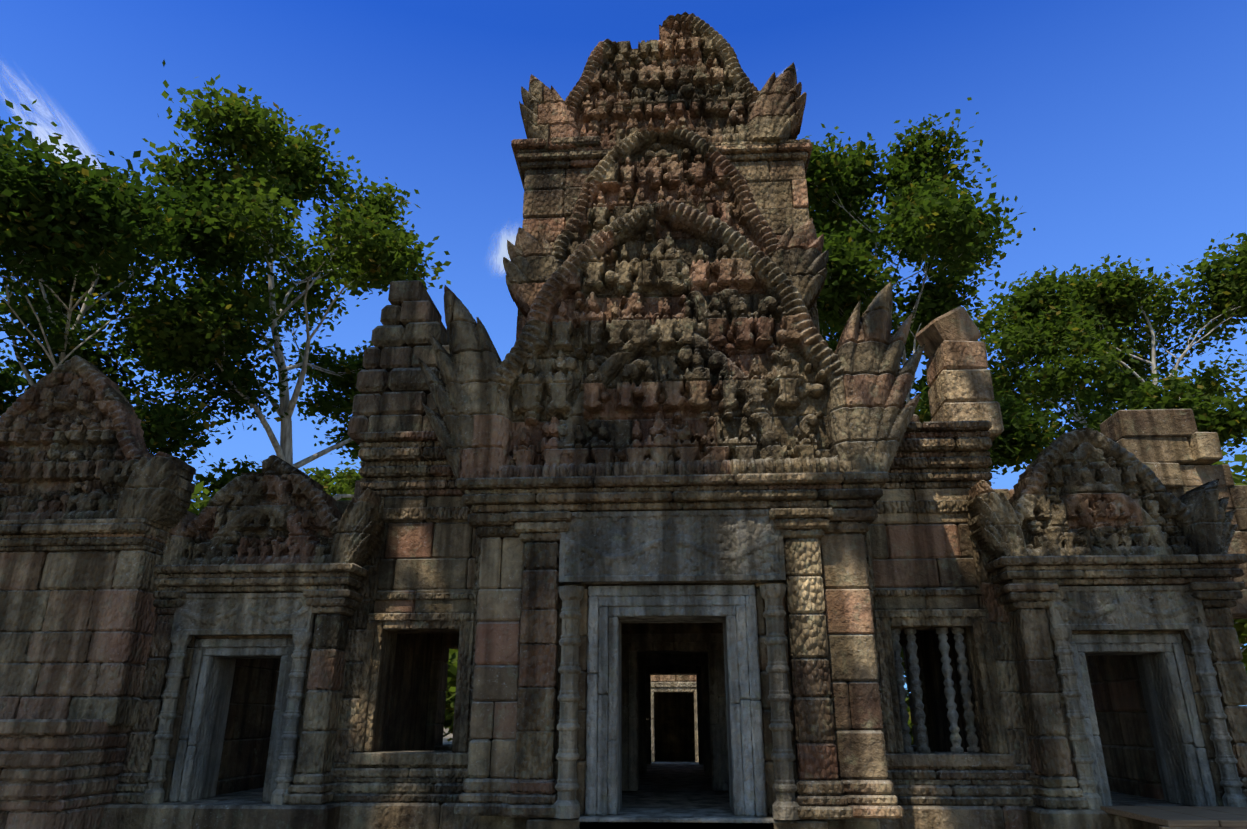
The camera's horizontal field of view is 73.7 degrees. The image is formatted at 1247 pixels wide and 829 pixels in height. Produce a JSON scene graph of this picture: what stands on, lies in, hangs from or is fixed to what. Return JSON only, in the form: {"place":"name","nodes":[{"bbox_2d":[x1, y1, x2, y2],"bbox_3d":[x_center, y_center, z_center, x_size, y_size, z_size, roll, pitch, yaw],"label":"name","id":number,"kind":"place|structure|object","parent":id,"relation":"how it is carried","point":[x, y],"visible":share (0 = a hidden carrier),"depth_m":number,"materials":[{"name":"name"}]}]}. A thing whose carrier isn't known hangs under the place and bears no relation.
{"place":"outdoors","nodes":[
{"label":"outdoors","id":0,"kind":"place"},
{"bbox_2d":[0,58,107,168],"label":"cloud","id":1,"kind":"structure","parent":0,"point":[38,129],"depth_m":509.79,"materials":[{"name":"white"}]},
{"bbox_2d":[443,728,452,743],"bbox_3d":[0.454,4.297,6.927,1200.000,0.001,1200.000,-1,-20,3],"label":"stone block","id":2,"kind":"structure","parent":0,"point":[445,738],"depth_m":72.31,"materials":[{"name":"grey stone"}]},
{"bbox_2d":[0,348,40,417],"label":"tree","id":3,"kind":"object","parent":2,"relation":"on","point":[21,377],"visible":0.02,"depth_m":48.24,"materials":[{"name":"green plant"}]},
{"bbox_2d":[0,99,310,481],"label":"tree","id":4,"kind":"object","parent":2,"relation":"on","point":[75,236],"visible":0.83,"depth_m":36.78,"materials":[{"name":"green plant"}]},
{"bbox_2d":[187,481,218,515],"bbox_3d":[-11.119,5.570,21.337,7.925,7.477,5.673,14,-24,-34],"label":"tree","id":5,"kind":"object","parent":2,"relation":"on","point":[199,504],"depth_m":21.12,"materials":[{"name":"green plant"}]},
{"bbox_2d":[92,60,450,509],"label":"tree","id":6,"kind":"object","parent":2,"relation":"on","point":[376,253],"visible":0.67,"depth_m":42.75,"materials":[{"name":"green plant"}]},
{"bbox_2d":[210,461,362,500],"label":"tree","id":7,"kind":"object","parent":2,"relation":"on","point":[346,479],"visible":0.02,"depth_m":62.14,"materials":[{"name":"green plant"}]},
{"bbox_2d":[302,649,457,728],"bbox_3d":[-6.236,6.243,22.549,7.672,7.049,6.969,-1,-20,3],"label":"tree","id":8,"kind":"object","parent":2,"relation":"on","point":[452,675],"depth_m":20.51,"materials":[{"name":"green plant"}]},
{"bbox_2d":[427,694,454,741],"bbox_3d":[-4.330,7.424,26.440,6.976,7.485,6.637,-14,-24,33],"label":"tree","id":9,"kind":"object","parent":2,"relation":"on","point":[447,722],"visible":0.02,"depth_m":26.27,"materials":[{"name":"green plant"}]},
{"bbox_2d":[0,12,1246,828],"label":"temple","id":10,"kind":"structure","parent":2,"relation":"on","point":[672,432],"depth_m":8.76,"materials":[{"name":"stone"}]},
{"bbox_2d":[639,675,698,763],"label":"doorway","id":11,"kind":"structure","parent":2,"relation":"on","point":[674,731],"depth_m":25.52,"materials":[{"name":"stone"}]},
{"bbox_2d":[900,647,912,742],"bbox_3d":[8.245,5.811,22.773,7.362,8.008,8.286,-1,-20,3],"label":"tree","id":12,"kind":"object","parent":2,"relation":"on","point":[910,724],"depth_m":20.88,"materials":[{"name":"green plant"}]},
{"bbox_2d":[903,661,913,744],"bbox_3d":[8.718,7.306,25.290,6.649,6.919,7.026,-1,-20,3],"label":"tree","id":13,"kind":"object","parent":2,"relation":"on","point":[907,702],"depth_m":25.69,"materials":[{"name":"green plant"}]},
{"bbox_2d":[796,97,1072,474],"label":"tree","id":14,"kind":"object","parent":2,"relation":"on","point":[923,217],"visible":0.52,"depth_m":42.39,"materials":[{"name":"green plant"}]},
{"bbox_2d":[965,232,1246,482],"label":"tree foliage","id":15,"kind":"object","parent":2,"relation":"on","point":[1040,323],"visible":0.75,"depth_m":54.59,"materials":[{"name":"green plant"}]},
{"bbox_2d":[1100,806,1246,828],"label":"stone platform","id":16,"kind":"structure","parent":2,"relation":"on","point":[1199,817],"depth_m":7.12,"materials":[{"name":"grey stone"}]},
{"bbox_2d":[1143,450,1246,711],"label":"tree","id":17,"kind":"object","parent":2,"relation":"on","point":[1240,626],"visible":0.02,"depth_m":17.52,"materials":[{"name":"green plant"}]},
{"bbox_2d":[482,219,521,281],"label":"cloud","id":18,"kind":"structure","parent":0,"point":[502,249],"depth_m":471.19,"materials":[{"name":"white"}]},
{"bbox_2d":[0,0,1246,705],"label":"sky","id":19,"kind":"structure","parent":0,"point":[1117,127],"materials":[{"name":"blue"}]}
]}

